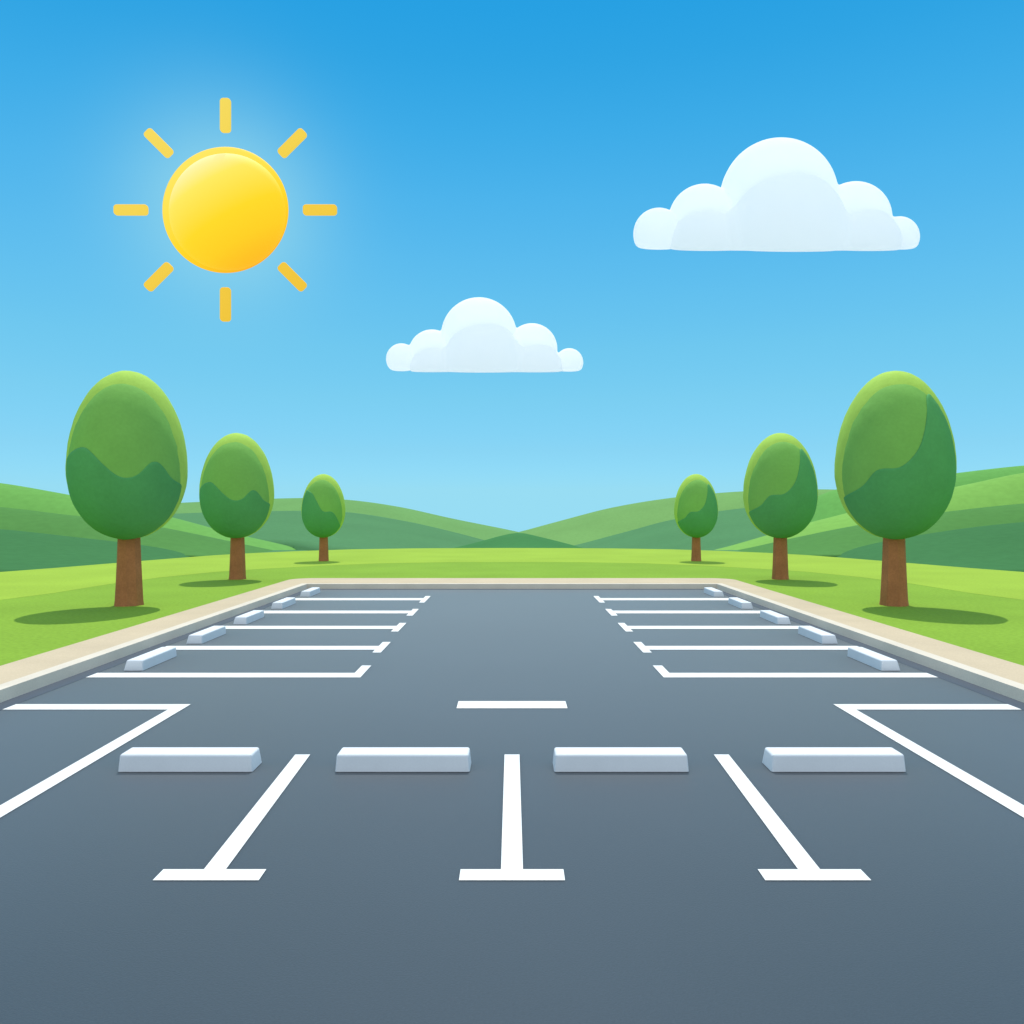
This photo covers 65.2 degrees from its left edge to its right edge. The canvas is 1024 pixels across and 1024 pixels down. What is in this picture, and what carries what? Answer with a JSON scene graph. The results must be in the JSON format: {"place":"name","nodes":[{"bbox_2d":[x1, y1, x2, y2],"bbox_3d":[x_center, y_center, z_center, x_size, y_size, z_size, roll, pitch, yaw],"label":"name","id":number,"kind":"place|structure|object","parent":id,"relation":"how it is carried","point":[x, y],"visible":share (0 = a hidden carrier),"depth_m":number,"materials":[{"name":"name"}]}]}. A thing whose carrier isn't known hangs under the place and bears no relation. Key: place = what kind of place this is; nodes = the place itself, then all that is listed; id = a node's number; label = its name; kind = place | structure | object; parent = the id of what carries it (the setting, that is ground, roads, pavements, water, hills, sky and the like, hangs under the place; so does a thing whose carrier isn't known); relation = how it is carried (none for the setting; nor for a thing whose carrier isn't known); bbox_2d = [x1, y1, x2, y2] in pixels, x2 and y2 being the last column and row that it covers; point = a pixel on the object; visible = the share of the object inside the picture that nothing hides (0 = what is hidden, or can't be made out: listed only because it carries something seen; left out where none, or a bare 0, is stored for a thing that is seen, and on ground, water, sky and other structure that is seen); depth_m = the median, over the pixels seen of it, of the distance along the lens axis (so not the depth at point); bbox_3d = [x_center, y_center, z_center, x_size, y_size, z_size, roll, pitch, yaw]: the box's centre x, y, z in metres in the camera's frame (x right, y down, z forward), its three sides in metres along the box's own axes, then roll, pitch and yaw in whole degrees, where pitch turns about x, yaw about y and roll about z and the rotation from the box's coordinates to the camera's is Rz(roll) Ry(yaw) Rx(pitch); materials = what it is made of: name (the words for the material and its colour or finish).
{"place":"outdoors","nodes":[
{"label":"outdoors","id":0,"kind":"place"},
{"bbox_2d":[0,529,188,571],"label":"hill","id":1,"kind":"structure","parent":0,"point":[21,550],"depth_m":58.47,"materials":[{"name":"green plant"}]},
{"bbox_2d":[0,507,272,556],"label":"hill","id":2,"kind":"structure","parent":0,"point":[190,544],"depth_m":71.26,"materials":[{"name":"green plant"}]},
{"bbox_2d":[0,483,295,549],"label":"hill","id":3,"kind":"structure","parent":0,"point":[21,497],"depth_m":81.95,"materials":[{"name":"green plant"}]},
{"bbox_2d":[113,98,336,321],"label":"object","id":4,"kind":"object","parent":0,"point":[225,209],"visible":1,"depth_m":977.71,"materials":[{"name":"yellow"}]},
{"bbox_2d":[173,511,482,550],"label":"hill","id":5,"kind":"structure","parent":0,"point":[354,531],"depth_m":112.65,"materials":[{"name":"green plant"}]},
{"bbox_2d":[175,498,520,539],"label":"hill","id":6,"kind":"structure","parent":0,"point":[480,531],"depth_m":196.75,"materials":[{"name":"green plant"}]},
{"bbox_2d":[386,297,582,372],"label":"cloud","id":7,"kind":"structure","parent":0,"point":[479,335],"depth_m":609.67,"materials":[{"name":"white"}]},
{"bbox_2d":[261,550,741,552],"bbox_3d":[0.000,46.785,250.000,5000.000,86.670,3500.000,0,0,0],"label":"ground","id":8,"kind":"structure","parent":0,"point":[307,550],"depth_m":79.25,"materials":[{"name":"green plant"}]},
{"bbox_2d":[0,590,1023,1023],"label":"parking lot","id":9,"kind":"structure","parent":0,"point":[510,876],"depth_m":8.49,"materials":[{"name":"grey asphalt"}]},
{"bbox_2d":[124,647,176,670],"bbox_3d":[-8.150,3.279,18.085,0.420,0.225,1.770,0,0,0],"label":"wheel stop","id":10,"kind":"object","parent":9,"relation":"on","point":[145,661],"visible":1,"depth_m":17.72,"materials":[{"name":"concrete"}]},
{"bbox_2d":[118,747,261,771],"bbox_3d":[-4.285,3.279,10.690,1.770,0.225,0.420,0,0,0],"label":"wheel stop","id":11,"kind":"object","parent":9,"relation":"on","point":[190,759],"visible":1,"depth_m":10.49,"materials":[{"name":"concrete"}]},
{"bbox_2d":[186,626,225,643],"bbox_3d":[-8.250,3.279,21.635,0.420,0.225,1.770,0,0,0],"label":"wheel stop","id":12,"kind":"object","parent":9,"relation":"on","point":[206,635],"visible":1,"depth_m":21.20,"materials":[{"name":"concrete"}]},
{"bbox_2d":[233,610,263,623],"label":"wheel stop","id":13,"kind":"object","parent":9,"relation":"on","point":[250,617],"visible":1,"depth_m":24.83,"materials":[{"name":"concrete"}]},
{"bbox_2d":[271,597,295,608],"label":"wheel stop","id":14,"kind":"object","parent":9,"relation":"on","point":[284,603],"visible":1,"depth_m":28.69,"materials":[{"name":"concrete"}]},
{"bbox_2d":[300,587,319,596],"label":"wheel stop","id":15,"kind":"object","parent":9,"relation":"on","point":[310,592],"visible":1,"depth_m":32.68,"materials":[{"name":"concrete"}]},
{"bbox_2d":[335,747,470,771],"bbox_3d":[-1.437,3.279,10.690,1.770,0.225,0.420,0,0,0],"label":"wheel stop","id":16,"kind":"object","parent":9,"relation":"on","point":[403,759],"visible":1,"depth_m":10.49,"materials":[{"name":"concrete"}]},
{"bbox_2d":[0,583,1023,702],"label":"kerb","id":17,"kind":"structure","parent":9,"relation":"on","point":[57,673],"depth_m":21.44,"materials":[{"name":"concrete"}]},
{"bbox_2d":[0,589,1023,709],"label":"gutter","id":18,"kind":"object","parent":9,"relation":"on","point":[111,664],"visible":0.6,"depth_m":18.30,"materials":[{"name":"grey concrete"}]},
{"bbox_2d":[553,747,688,771],"bbox_3d":[1.437,3.279,10.690,1.770,0.225,0.420,0,0,0],"label":"wheel stop","id":19,"kind":"object","parent":9,"relation":"on","point":[620,759],"visible":1,"depth_m":10.49,"materials":[{"name":"concrete"}]},
{"bbox_2d":[704,587,723,596],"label":"wheel stop","id":20,"kind":"object","parent":9,"relation":"on","point":[713,592],"visible":1,"depth_m":32.68,"materials":[{"name":"concrete"}]},
{"bbox_2d":[728,597,752,608],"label":"wheel stop","id":21,"kind":"object","parent":9,"relation":"on","point":[739,603],"visible":1,"depth_m":28.69,"materials":[{"name":"concrete"}]},
{"bbox_2d":[760,610,790,623],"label":"wheel stop","id":22,"kind":"object","parent":9,"relation":"on","point":[773,617],"visible":1,"depth_m":24.83,"materials":[{"name":"concrete"}]},
{"bbox_2d":[798,626,837,643],"bbox_3d":[8.250,3.279,21.635,0.420,0.225,1.770,0,0,0],"label":"wheel stop","id":23,"kind":"object","parent":9,"relation":"on","point":[817,635],"visible":1,"depth_m":21.20,"materials":[{"name":"concrete"}]},
{"bbox_2d":[762,747,905,771],"bbox_3d":[4.285,3.279,10.690,1.770,0.225,0.420,0,0,0],"label":"wheel stop","id":24,"kind":"object","parent":9,"relation":"on","point":[833,759],"visible":1,"depth_m":10.49,"materials":[{"name":"concrete"}]},
{"bbox_2d":[847,647,899,670],"bbox_3d":[8.150,3.279,18.085,0.420,0.225,1.770,0,0,0],"label":"wheel stop","id":25,"kind":"object","parent":9,"relation":"on","point":[878,661],"visible":1,"depth_m":17.72,"materials":[{"name":"concrete"}]},
{"bbox_2d":[0,562,1023,665],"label":"lawn","id":26,"kind":"structure","parent":0,"point":[30,626],"depth_m":29.45,"materials":[{"name":"green plant"}]},
{"bbox_2d":[65,371,187,606],"bbox_3d":[-13.256,-0.788,27.513,3.659,8.237,3.423,0,0,0],"label":"tree","id":27,"kind":"object","parent":26,"relation":"on","point":[126,467],"visible":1,"depth_m":26.48,"materials":[{"name":"green plant"}]},
{"bbox_2d":[199,433,273,579],"bbox_3d":[-13.238,-0.263,38.420,3.362,7.186,3.020,0,0,0],"label":"tree","id":28,"kind":"object","parent":26,"relation":"on","point":[236,492],"visible":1,"depth_m":37.46,"materials":[{"name":"green plant"}]},
{"bbox_2d":[743,433,817,579],"bbox_3d":[12.917,-0.263,38.415,3.359,7.186,3.013,0,0,0],"label":"tree","id":29,"kind":"object","parent":26,"relation":"on","point":[780,492],"visible":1,"depth_m":37.45,"materials":[{"name":"green plant"}]},
{"bbox_2d":[834,371,956,606],"bbox_3d":[13.198,-0.790,27.510,3.666,8.240,3.419,0,0,0],"label":"tree","id":30,"kind":"object","parent":26,"relation":"on","point":[895,467],"visible":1,"depth_m":26.46,"materials":[{"name":"green plant"}]},
{"bbox_2d":[0,548,1023,599],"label":"lawn strip","id":31,"kind":"object","parent":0,"point":[34,582],"visible":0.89,"depth_m":50.38,"materials":[{"name":"green plant"}]},
{"bbox_2d":[301,474,344,560],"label":"tree","id":32,"kind":"object","parent":31,"relation":"on","point":[323,510],"visible":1,"depth_m":52.08,"materials":[{"name":"green plant"}]},
{"bbox_2d":[674,474,717,560],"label":"tree","id":33,"kind":"object","parent":31,"relation":"on","point":[696,510],"visible":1,"depth_m":52.08,"materials":[{"name":"green plant"}]},
{"bbox_2d":[0,578,1023,683],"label":"path","id":34,"kind":"structure","parent":0,"point":[11,671],"depth_m":22.82,"materials":[{"name":"concrete"}]},
{"bbox_2d":[0,0,1023,531],"label":"sky","id":35,"kind":"structure","parent":0,"point":[510,153],"materials":[{"name":"blue"}]},
{"bbox_2d":[456,533,580,547],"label":"hill","id":36,"kind":"structure","parent":0,"point":[518,540],"depth_m":90.83,"materials":[{"name":"green plant"}]},
{"bbox_2d":[574,508,765,549],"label":"hill","id":37,"kind":"structure","parent":0,"point":[733,527],"depth_m":129.38,"materials":[{"name":"green plant"}]},
{"bbox_2d":[521,489,833,544],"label":"hill","id":38,"kind":"structure","parent":0,"point":[589,527],"depth_m":206.72,"materials":[{"name":"green plant"}]},
{"bbox_2d":[633,137,919,251],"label":"cloud","id":39,"kind":"structure","parent":0,"point":[780,194],"depth_m":603.87,"materials":[{"name":"white"}]},
{"bbox_2d":[716,473,1023,549],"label":"hill","id":40,"kind":"structure","parent":0,"point":[1005,490],"depth_m":81.75,"materials":[{"name":"green plant"}]},
{"bbox_2d":[738,504,1023,556],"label":"hill","id":41,"kind":"structure","parent":0,"point":[835,542],"depth_m":71.53,"materials":[{"name":"green plant"}]},
{"bbox_2d":[811,466,1023,521],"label":"hill","id":42,"kind":"structure","parent":0,"point":[829,504],"depth_m":93.15,"materials":[{"name":"green plant"}]},
{"bbox_2d":[837,522,1023,571],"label":"hill","id":43,"kind":"structure","parent":0,"point":[997,547],"depth_m":58.30,"materials":[{"name":"green plant"}]}
]}

